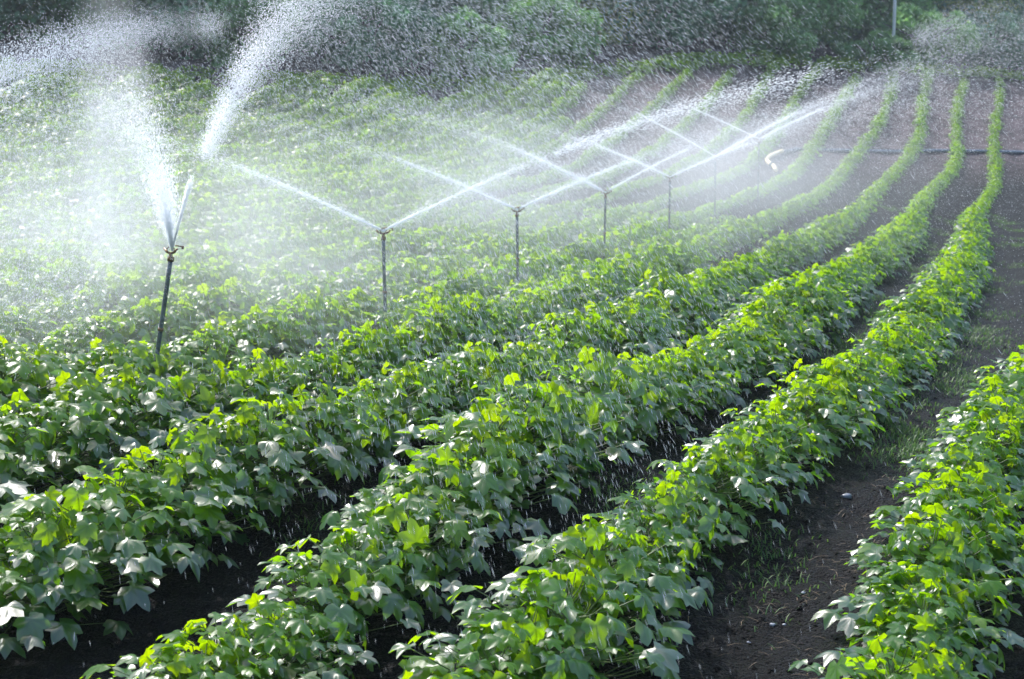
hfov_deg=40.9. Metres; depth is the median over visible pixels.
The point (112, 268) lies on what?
cotton plant
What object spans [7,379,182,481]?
cotton plant
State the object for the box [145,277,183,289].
cotton plant
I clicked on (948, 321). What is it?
cotton plant
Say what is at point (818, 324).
cotton plant
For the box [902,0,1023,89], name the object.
water spray
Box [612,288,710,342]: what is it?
cotton plant
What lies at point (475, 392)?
cotton plant
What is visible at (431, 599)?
cotton plant
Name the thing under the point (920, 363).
cotton plant
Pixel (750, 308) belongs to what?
cotton plant
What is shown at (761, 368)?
cotton plant
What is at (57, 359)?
cotton plant
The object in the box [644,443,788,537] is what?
cotton plant
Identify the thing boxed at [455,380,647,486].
cotton plant
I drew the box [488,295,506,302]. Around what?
cotton plant
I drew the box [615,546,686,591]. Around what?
cotton plant
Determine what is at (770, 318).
cotton plant
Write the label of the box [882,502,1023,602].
cotton plant
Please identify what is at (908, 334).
cotton plant
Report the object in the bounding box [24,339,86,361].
cotton plant
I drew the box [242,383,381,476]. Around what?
cotton plant
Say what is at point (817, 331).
cotton plant
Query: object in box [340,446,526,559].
cotton plant
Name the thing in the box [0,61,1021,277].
water spray
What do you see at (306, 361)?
cotton plant
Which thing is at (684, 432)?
cotton plant
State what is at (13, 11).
tree
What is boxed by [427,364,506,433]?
cotton plant
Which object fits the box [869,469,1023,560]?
cotton plant
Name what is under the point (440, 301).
cotton plant
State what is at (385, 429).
cotton plant
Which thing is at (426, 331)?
cotton plant
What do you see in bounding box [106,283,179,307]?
cotton plant
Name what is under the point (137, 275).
cotton plant
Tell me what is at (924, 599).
cotton plant
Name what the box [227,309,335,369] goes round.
cotton plant
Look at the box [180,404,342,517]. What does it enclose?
cotton plant
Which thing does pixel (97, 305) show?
cotton plant
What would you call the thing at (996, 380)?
cotton plant
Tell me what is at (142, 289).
cotton plant
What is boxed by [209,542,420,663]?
cotton plant
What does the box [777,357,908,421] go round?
cotton plant
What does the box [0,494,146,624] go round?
cotton plant
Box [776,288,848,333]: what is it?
cotton plant
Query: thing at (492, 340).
cotton plant
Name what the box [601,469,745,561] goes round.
cotton plant
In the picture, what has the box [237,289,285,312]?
cotton plant
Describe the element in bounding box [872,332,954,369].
cotton plant
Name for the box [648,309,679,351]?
cotton plant
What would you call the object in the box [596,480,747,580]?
cotton plant
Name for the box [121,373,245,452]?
cotton plant
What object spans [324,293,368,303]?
cotton plant
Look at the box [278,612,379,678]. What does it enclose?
cotton plant
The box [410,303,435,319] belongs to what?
cotton plant
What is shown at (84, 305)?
cotton plant
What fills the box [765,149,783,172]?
supply hose
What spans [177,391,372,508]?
cotton plant
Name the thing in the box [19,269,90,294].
cotton plant
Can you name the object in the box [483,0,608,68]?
bush
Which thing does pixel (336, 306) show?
cotton plant
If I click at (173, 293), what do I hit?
cotton plant
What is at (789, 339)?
cotton plant
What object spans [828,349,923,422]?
cotton plant
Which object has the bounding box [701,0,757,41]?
tree
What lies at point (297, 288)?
cotton plant
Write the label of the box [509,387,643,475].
cotton plant
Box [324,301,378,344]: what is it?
cotton plant
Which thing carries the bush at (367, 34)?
on the ground at (782, 655)
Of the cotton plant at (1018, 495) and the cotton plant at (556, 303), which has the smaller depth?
the cotton plant at (1018, 495)
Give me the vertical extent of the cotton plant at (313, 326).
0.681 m
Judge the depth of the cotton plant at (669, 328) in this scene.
15.75 m
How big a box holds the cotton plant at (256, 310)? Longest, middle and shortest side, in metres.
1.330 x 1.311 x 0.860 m
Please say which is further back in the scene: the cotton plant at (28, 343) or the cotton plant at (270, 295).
the cotton plant at (270, 295)
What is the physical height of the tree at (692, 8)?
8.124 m
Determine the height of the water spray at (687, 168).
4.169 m
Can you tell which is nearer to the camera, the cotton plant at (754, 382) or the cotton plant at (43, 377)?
the cotton plant at (43, 377)
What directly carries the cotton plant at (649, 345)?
on the ground at (782, 655)
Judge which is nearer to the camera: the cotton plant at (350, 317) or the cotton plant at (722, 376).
the cotton plant at (722, 376)
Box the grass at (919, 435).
[27,189,1023,648]
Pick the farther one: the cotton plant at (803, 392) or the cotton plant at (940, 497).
the cotton plant at (803, 392)
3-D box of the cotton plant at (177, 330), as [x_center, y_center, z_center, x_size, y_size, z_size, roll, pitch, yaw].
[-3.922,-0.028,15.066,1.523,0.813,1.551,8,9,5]
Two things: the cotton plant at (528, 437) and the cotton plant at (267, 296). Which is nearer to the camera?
the cotton plant at (528, 437)
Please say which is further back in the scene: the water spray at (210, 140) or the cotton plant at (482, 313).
the cotton plant at (482, 313)
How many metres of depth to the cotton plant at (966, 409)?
10.65 m
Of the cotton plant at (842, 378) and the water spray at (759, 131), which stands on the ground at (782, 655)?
the cotton plant at (842, 378)
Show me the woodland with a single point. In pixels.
(718, 32)
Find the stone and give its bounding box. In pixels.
[840,493,851,498]
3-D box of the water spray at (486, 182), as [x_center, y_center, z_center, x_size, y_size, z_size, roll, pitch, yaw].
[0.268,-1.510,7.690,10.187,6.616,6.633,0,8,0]
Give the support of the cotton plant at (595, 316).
on the ground at (782, 655)
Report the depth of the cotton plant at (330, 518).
8.25 m
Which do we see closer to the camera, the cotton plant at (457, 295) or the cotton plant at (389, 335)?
the cotton plant at (389, 335)
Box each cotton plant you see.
[0,271,80,296]
[0,273,70,305]
[0,279,43,304]
[0,284,29,306]
[0,303,34,314]
[0,315,47,344]
[0,333,37,376]
[0,336,74,418]
[0,361,104,422]
[0,388,110,486]
[0,417,99,510]
[0,473,208,613]
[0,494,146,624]
[0,534,132,649]
[1,285,68,315]
[1,305,70,343]
[2,342,33,358]
[6,297,48,327]
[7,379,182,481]
[10,356,121,406]
[13,342,121,411]
[18,300,54,317]
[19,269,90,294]
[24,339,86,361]
[26,255,106,289]
[26,296,97,338]
[28,300,96,337]
[29,370,178,479]
[34,335,113,363]
[36,455,242,587]
[37,312,157,350]
[41,286,135,320]
[44,290,126,327]
[44,320,127,353]
[45,288,86,309]
[58,309,108,338]
[60,446,269,554]
[61,362,209,464]
[67,262,143,291]
[68,270,160,309]
[69,310,179,350]
[73,337,167,411]
[80,633,298,678]
[83,341,195,397]
[98,296,187,346]
[100,437,272,544]
[102,268,160,297]
[102,299,198,345]
[105,339,208,378]
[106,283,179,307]
[110,612,332,678]
[111,377,224,446]
[112,648,260,678]
[117,411,297,517]
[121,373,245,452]
[134,298,215,345]
[139,294,217,345]
[143,279,196,295]
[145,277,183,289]
[149,340,225,378]
[150,285,188,299]
[151,320,255,376]
[153,285,197,297]
[160,277,197,290]
[170,360,273,419]
[172,289,264,333]
[177,283,266,319]
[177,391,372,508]
[180,277,267,317]
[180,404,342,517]
[182,311,253,344]
[184,371,286,422]
[188,325,269,373]
[193,304,320,372]
[201,593,377,678]
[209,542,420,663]
[212,319,296,374]
[213,348,315,420]
[226,320,338,357]
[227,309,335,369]
[230,289,265,307]
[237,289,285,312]
[237,359,319,401]
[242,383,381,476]
[254,293,283,304]
[255,292,358,355]
[258,284,325,303]
[263,295,318,312]
[264,298,367,351]
[267,351,361,414]
[271,283,327,301]
[271,399,400,476]
[275,285,342,308]
[275,525,454,627]
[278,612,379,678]
[283,349,380,410]
[288,313,360,360]
[296,529,457,619]
[297,383,424,464]
[307,338,401,387]
[309,485,493,605]
[312,479,495,581]
[315,328,423,389]
[318,319,432,388]
[324,290,382,301]
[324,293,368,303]
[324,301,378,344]
[325,286,400,320]
[331,302,390,341]
[333,374,454,459]
[337,390,435,463]
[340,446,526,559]
[342,291,402,325]
[353,311,402,332]
[353,319,467,378]
[358,360,467,441]
[359,456,532,550]
[366,295,393,311]
[372,305,424,328]
[373,359,477,443]
[375,326,446,369]
[378,396,599,506]
[389,295,498,357]
[389,619,599,678]
[392,295,430,310]
[392,319,471,364]
[395,298,409,304]
[397,296,445,309]
[398,600,624,678]
[399,292,439,303]
[400,356,503,419]
[401,670,471,678]
[406,304,498,359]
[406,416,577,536]
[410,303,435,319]
[414,286,452,302]
[417,305,506,345]
[422,341,540,400]
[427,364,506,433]
[428,563,694,678]
[429,293,511,351]
[435,401,602,498]
[440,668,518,678]
[449,290,534,352]
[454,340,542,399]
[454,373,621,479]
[455,293,485,306]
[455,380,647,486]
[466,513,712,645]
[475,301,535,352]
[482,350,568,399]
[484,297,511,304]
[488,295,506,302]
[489,312,538,351]
[493,303,546,350]
[494,339,580,394]
[495,306,547,341]
[499,570,677,667]
[503,307,636,378]
[503,342,577,386]
[504,294,561,341]
[505,288,581,334]
[507,290,572,324]
[508,344,589,390]
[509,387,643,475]
[511,345,677,456]
[514,303,561,336]
[527,333,598,391]
[529,281,588,323]
[529,524,694,618]
[538,318,645,367]
[545,303,683,363]
[561,300,669,365]
[563,510,714,595]
[571,371,697,448]
[572,352,716,428]
[577,409,634,459]
[580,296,682,360]
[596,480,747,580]
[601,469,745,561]
[608,362,691,441]
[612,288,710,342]
[613,304,686,351]
[615,358,715,429]
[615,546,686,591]
[618,292,705,339]
[623,271,727,328]
[627,267,723,334]
[630,307,689,352]
[630,319,666,356]
[631,293,705,340]
[631,345,734,416]
[633,346,743,406]
[641,441,788,518]
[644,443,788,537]
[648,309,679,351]
[657,349,740,411]
[658,426,817,504]
[674,292,727,328]
[677,346,748,409]
[679,337,753,393]
[681,324,781,386]
[696,315,802,370]
[698,319,798,377]
[698,330,789,386]
[700,426,806,489]
[707,310,805,360]
[709,406,826,473]
[710,399,837,462]
[712,307,822,350]
[713,400,833,481]
[718,295,829,362]
[718,316,802,368]
[723,356,763,394]
[724,283,830,338]
[725,308,811,359]
[727,272,844,344]
[733,287,819,319]
[743,372,885,443]
[750,266,854,335]
[750,384,871,456]
[765,359,882,418]
[769,359,889,422]
[772,387,876,442]
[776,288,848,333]
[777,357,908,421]
[779,311,830,349]
[788,633,957,678]
[810,551,1023,659]
[813,351,911,395]
[814,607,1003,678]
[822,640,978,678]
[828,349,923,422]
[833,345,929,394]
[840,561,1015,662]
[843,576,1013,678]
[844,503,1023,616]
[846,338,936,380]
[847,329,936,375]
[847,357,903,407]
[849,512,1023,612]
[853,323,942,376]
[862,323,948,358]
[862,340,935,374]
[863,289,971,339]
[864,319,943,356]
[864,342,934,390]
[865,310,946,348]
[866,312,960,351]
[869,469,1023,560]
[870,300,956,340]
[871,293,970,341]
[872,292,966,334]
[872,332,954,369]
[873,460,1023,553]
[878,314,949,349]
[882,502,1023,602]
[886,442,1023,510]
[889,315,957,357]
[896,465,1023,526]
[900,294,958,319]
[923,407,1023,469]
[925,396,1023,460]
[925,440,1023,511]
[933,394,1023,448]
[936,374,1023,445]
[944,418,1023,491]
[946,391,1023,433]
[961,356,1023,396]
[970,367,1023,395]
[976,366,1018,391]
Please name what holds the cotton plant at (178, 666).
on the ground at (782, 655)
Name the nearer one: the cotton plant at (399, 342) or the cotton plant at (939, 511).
the cotton plant at (939, 511)
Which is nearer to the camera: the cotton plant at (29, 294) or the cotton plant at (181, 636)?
the cotton plant at (181, 636)
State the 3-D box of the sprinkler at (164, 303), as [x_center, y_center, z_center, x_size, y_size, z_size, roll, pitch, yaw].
[-3.148,-0.062,12.434,0.390,1.586,0.082,1,8,4]
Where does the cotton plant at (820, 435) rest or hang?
on the ground at (782, 655)
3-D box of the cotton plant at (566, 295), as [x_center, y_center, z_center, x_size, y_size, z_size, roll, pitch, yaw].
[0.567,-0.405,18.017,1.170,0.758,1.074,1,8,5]
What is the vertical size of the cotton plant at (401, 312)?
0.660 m
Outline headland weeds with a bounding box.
[0,49,1023,94]
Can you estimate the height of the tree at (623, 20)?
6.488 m
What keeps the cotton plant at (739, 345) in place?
on the ground at (782, 655)
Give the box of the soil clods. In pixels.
[3,320,1023,678]
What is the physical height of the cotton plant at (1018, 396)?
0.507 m
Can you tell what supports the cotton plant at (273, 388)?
on the ground at (782, 655)
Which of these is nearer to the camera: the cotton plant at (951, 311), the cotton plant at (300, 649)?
the cotton plant at (300, 649)
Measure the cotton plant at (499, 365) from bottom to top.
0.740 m
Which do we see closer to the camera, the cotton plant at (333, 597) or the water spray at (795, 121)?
the cotton plant at (333, 597)
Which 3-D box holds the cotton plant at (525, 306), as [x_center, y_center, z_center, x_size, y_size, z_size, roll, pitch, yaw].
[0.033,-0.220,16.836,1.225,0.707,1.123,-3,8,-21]
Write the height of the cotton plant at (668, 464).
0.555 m
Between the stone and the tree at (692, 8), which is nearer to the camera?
the stone
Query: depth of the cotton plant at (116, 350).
12.15 m
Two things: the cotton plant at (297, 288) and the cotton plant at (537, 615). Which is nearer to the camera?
the cotton plant at (537, 615)
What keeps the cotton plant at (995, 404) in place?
on the ground at (782, 655)
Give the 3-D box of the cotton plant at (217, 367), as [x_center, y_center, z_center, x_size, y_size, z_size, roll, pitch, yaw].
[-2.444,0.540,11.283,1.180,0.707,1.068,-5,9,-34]
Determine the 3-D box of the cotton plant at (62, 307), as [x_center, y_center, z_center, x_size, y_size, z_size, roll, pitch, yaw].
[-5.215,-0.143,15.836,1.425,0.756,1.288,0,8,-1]
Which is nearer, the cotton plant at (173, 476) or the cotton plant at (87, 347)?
the cotton plant at (173, 476)
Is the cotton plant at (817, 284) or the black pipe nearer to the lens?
the cotton plant at (817, 284)
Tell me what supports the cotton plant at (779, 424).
on the ground at (782, 655)
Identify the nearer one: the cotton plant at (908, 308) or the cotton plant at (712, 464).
the cotton plant at (712, 464)
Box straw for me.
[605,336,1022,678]
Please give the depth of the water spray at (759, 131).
32.30 m
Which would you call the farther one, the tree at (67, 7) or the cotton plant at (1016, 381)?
the tree at (67, 7)
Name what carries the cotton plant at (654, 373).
on the ground at (782, 655)
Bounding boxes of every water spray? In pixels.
[0,0,237,373]
[0,9,1023,392]
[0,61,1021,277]
[10,0,1023,677]
[72,45,1023,265]
[172,0,403,250]
[246,88,1022,256]
[286,6,1023,206]
[381,49,1023,185]
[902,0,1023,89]
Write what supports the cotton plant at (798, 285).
on the ground at (782, 655)
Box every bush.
[187,0,302,72]
[286,0,441,73]
[400,6,518,80]
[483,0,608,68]
[725,0,826,62]
[830,29,920,74]
[883,2,982,66]
[946,9,1023,68]
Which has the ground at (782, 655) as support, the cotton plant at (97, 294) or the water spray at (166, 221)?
the cotton plant at (97, 294)
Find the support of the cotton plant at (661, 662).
on the ground at (782, 655)
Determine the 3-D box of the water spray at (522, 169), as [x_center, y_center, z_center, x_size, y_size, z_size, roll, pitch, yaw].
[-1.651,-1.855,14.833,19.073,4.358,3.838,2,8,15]
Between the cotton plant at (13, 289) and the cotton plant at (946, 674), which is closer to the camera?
the cotton plant at (946, 674)
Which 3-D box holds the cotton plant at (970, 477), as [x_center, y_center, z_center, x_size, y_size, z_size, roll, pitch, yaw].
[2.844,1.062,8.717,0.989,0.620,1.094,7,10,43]
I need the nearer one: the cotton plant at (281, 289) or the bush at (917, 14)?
the cotton plant at (281, 289)
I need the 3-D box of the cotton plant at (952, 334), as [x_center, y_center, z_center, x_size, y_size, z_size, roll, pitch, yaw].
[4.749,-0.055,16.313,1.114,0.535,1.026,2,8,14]
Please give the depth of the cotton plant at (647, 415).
11.00 m
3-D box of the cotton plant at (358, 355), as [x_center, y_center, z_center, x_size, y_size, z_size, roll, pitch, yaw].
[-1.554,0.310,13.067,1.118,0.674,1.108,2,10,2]
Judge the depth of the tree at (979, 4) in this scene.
74.44 m
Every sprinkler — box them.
[152,245,183,374]
[375,227,392,311]
[511,207,524,280]
[601,190,611,258]
[666,175,674,242]
[714,157,716,217]
[757,137,760,205]
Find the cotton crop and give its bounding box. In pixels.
[0,60,1023,658]
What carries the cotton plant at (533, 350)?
on the ground at (782, 655)
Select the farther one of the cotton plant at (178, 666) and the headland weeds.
the headland weeds
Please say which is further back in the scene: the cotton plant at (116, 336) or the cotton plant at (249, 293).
the cotton plant at (249, 293)
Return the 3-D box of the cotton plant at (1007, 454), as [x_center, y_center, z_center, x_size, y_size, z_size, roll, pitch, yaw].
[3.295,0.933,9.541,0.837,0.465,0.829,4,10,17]
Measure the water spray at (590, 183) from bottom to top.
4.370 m
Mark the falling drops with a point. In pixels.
(495, 184)
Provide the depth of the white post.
66.47 m
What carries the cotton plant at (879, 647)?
on the ground at (782, 655)
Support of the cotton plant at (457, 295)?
on the ground at (782, 655)
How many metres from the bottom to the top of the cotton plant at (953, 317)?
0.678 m
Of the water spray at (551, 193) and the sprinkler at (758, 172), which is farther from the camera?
the sprinkler at (758, 172)
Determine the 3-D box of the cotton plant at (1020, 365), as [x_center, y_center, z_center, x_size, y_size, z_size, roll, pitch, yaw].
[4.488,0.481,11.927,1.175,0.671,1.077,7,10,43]
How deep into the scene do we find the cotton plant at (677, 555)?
7.99 m
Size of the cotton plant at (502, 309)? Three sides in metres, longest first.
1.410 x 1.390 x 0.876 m
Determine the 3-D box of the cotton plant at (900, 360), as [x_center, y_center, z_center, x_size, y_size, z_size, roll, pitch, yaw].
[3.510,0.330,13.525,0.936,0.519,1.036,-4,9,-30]
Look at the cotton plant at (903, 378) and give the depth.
13.21 m
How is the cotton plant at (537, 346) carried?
on the ground at (782, 655)
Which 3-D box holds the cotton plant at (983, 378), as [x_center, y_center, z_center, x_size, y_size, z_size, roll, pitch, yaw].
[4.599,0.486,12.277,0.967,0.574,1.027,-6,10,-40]
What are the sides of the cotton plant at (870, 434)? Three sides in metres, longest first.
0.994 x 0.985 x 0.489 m
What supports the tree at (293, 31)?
on the ground at (782, 655)
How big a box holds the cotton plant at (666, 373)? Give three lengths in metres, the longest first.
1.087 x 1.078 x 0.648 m
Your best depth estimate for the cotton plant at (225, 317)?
14.98 m
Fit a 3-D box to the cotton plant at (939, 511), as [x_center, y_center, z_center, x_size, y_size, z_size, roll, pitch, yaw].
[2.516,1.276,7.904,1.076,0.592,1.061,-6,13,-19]
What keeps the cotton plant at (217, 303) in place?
on the ground at (782, 655)
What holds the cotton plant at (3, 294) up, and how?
on the ground at (782, 655)
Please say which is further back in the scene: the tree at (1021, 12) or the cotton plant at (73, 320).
the tree at (1021, 12)
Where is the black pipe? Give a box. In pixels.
[781,148,1023,154]
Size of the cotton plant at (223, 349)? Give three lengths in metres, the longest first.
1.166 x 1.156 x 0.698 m
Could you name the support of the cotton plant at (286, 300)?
on the ground at (782, 655)
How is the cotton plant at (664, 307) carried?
on the ground at (782, 655)
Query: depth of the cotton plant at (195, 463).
8.68 m
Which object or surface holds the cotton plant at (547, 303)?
on the ground at (782, 655)
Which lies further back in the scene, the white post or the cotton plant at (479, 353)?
the white post
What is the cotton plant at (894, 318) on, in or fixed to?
on the ground at (782, 655)
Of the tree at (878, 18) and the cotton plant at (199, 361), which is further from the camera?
the tree at (878, 18)
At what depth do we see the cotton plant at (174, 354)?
12.74 m
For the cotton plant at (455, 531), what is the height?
0.662 m
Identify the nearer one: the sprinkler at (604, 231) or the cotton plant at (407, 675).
the cotton plant at (407, 675)
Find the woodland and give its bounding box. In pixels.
[14,0,1023,63]
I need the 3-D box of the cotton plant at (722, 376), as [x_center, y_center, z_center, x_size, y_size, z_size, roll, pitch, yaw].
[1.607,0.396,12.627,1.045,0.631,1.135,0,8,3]
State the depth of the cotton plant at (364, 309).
16.33 m
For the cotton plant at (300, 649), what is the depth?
6.69 m
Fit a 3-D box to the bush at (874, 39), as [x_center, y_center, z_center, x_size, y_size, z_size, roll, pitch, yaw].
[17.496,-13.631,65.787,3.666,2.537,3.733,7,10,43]
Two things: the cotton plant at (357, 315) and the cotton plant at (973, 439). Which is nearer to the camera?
the cotton plant at (973, 439)
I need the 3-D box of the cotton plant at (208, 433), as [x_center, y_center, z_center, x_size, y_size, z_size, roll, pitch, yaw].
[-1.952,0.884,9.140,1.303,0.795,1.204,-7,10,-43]
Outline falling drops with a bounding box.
[3,0,1023,675]
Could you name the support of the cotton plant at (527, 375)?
on the ground at (782, 655)
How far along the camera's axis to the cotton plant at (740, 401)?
12.79 m
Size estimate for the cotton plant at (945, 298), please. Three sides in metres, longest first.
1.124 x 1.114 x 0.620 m
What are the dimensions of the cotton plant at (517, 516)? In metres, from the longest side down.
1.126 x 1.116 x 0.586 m
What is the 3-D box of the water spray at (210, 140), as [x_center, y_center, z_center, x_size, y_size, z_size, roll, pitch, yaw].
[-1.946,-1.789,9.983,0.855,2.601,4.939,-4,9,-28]
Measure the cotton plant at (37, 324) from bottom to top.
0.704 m
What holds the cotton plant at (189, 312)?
on the ground at (782, 655)
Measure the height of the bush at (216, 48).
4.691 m
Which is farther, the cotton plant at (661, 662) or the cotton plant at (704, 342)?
the cotton plant at (704, 342)
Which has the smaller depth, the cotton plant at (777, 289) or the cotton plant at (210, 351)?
the cotton plant at (210, 351)
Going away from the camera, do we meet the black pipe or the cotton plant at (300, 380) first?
the cotton plant at (300, 380)
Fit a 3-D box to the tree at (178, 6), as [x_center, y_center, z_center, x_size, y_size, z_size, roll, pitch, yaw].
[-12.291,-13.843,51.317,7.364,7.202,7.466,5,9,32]
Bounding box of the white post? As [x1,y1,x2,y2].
[892,0,896,35]
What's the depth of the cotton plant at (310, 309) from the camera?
14.81 m
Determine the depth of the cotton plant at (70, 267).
18.00 m
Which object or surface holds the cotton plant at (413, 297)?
on the ground at (782, 655)
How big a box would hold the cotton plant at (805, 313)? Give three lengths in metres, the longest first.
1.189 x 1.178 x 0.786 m
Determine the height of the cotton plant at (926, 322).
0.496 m
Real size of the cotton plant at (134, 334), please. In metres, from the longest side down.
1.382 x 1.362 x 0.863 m
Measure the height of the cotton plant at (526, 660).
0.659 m
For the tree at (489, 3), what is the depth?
58.79 m
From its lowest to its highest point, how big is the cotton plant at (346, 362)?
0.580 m
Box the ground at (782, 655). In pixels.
[0,23,1023,678]
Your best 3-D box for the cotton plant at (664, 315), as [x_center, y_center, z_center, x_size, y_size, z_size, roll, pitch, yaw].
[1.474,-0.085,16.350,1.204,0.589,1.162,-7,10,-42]
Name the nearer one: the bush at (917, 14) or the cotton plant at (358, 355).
the cotton plant at (358, 355)
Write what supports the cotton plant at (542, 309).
on the ground at (782, 655)
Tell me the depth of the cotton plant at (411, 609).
7.51 m
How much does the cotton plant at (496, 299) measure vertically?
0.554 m
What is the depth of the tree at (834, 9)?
65.70 m
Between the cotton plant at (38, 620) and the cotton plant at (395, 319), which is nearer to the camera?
the cotton plant at (38, 620)
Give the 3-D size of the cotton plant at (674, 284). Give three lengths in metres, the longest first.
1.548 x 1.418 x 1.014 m
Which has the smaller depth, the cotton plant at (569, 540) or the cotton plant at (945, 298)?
the cotton plant at (569, 540)
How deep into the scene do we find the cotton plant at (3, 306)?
16.08 m
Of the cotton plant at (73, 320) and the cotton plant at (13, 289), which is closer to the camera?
the cotton plant at (73, 320)
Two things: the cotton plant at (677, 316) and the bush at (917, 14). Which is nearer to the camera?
the cotton plant at (677, 316)
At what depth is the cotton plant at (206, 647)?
6.34 m
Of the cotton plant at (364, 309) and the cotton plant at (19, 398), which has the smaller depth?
the cotton plant at (19, 398)
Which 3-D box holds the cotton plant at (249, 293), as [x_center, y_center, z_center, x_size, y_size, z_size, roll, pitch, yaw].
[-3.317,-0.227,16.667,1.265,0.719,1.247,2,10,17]
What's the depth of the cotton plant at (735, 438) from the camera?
9.36 m
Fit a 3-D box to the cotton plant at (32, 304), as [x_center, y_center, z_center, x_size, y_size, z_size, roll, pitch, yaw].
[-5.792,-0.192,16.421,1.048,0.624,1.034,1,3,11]
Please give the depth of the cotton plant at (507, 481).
8.79 m
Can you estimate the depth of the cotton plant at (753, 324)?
14.34 m
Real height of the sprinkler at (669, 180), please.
1.592 m
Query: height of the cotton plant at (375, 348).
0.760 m
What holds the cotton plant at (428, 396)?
on the ground at (782, 655)
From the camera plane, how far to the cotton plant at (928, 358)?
14.46 m
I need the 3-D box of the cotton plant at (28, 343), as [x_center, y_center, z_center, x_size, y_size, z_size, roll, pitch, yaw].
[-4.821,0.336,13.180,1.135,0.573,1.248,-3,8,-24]
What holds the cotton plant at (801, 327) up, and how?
on the ground at (782, 655)
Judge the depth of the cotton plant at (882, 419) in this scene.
12.05 m
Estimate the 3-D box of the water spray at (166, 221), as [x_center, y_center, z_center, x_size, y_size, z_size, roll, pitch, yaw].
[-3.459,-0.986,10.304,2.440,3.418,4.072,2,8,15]
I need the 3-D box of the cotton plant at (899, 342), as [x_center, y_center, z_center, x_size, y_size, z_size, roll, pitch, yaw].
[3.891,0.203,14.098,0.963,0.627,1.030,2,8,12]
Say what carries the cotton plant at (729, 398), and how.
on the ground at (782, 655)
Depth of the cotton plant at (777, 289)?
16.82 m
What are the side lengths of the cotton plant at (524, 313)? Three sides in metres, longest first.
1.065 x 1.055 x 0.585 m
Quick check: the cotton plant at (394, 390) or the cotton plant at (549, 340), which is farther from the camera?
the cotton plant at (549, 340)
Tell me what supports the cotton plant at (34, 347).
on the ground at (782, 655)
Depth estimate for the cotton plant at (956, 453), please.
9.24 m
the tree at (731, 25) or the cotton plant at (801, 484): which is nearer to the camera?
the cotton plant at (801, 484)
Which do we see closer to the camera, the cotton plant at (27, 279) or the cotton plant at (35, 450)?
the cotton plant at (35, 450)
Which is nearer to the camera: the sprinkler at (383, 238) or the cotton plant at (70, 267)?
the sprinkler at (383, 238)
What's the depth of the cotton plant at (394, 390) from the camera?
10.76 m
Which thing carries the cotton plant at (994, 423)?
on the ground at (782, 655)
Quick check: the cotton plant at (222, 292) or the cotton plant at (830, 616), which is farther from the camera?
the cotton plant at (222, 292)
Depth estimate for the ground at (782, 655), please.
11.25 m
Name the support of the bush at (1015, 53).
on the ground at (782, 655)
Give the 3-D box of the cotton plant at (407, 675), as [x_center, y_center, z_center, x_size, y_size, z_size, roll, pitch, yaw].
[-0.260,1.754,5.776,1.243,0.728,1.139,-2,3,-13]
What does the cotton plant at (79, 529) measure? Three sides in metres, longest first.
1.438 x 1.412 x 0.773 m
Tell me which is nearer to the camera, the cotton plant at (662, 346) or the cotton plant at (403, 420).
the cotton plant at (403, 420)
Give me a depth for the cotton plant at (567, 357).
13.22 m
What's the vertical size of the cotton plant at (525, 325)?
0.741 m
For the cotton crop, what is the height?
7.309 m
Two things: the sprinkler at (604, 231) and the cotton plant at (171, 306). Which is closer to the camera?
the cotton plant at (171, 306)
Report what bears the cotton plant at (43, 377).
on the ground at (782, 655)
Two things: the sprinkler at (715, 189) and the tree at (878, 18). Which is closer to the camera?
the sprinkler at (715, 189)
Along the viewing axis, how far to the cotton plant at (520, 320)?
15.84 m
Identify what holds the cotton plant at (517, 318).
on the ground at (782, 655)
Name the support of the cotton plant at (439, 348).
on the ground at (782, 655)
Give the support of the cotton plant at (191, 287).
on the ground at (782, 655)
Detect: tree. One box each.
[0,0,107,39]
[2,0,171,49]
[92,0,296,59]
[266,0,322,50]
[385,0,493,61]
[433,0,565,58]
[564,0,658,49]
[593,0,746,49]
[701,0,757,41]
[732,0,869,50]
[822,0,943,46]
[922,0,1022,56]
[1003,0,1023,62]
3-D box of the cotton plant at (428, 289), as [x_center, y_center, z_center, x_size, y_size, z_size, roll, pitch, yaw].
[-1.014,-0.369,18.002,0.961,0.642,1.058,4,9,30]
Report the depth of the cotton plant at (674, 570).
7.55 m
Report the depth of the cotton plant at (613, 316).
14.80 m
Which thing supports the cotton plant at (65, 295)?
on the ground at (782, 655)
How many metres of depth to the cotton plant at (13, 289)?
16.99 m
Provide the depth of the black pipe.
52.37 m
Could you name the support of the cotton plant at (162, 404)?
on the ground at (782, 655)
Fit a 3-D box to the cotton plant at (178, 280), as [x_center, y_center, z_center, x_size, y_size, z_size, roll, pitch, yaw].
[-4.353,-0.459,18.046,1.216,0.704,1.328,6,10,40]
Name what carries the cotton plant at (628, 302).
on the ground at (782, 655)
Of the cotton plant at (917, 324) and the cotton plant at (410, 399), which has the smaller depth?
the cotton plant at (410, 399)
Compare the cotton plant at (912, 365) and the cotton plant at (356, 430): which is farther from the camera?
the cotton plant at (912, 365)
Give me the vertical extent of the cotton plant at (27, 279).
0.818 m
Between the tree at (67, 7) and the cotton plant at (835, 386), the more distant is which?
the tree at (67, 7)
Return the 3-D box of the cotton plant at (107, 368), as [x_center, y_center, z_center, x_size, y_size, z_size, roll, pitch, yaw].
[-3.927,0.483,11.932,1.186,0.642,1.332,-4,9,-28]
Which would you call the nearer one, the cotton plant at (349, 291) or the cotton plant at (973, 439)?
the cotton plant at (973, 439)
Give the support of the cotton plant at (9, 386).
on the ground at (782, 655)
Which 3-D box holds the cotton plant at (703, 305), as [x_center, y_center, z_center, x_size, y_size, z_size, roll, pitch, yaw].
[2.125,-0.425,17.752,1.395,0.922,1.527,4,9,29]
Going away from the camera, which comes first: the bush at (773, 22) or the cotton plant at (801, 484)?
the cotton plant at (801, 484)

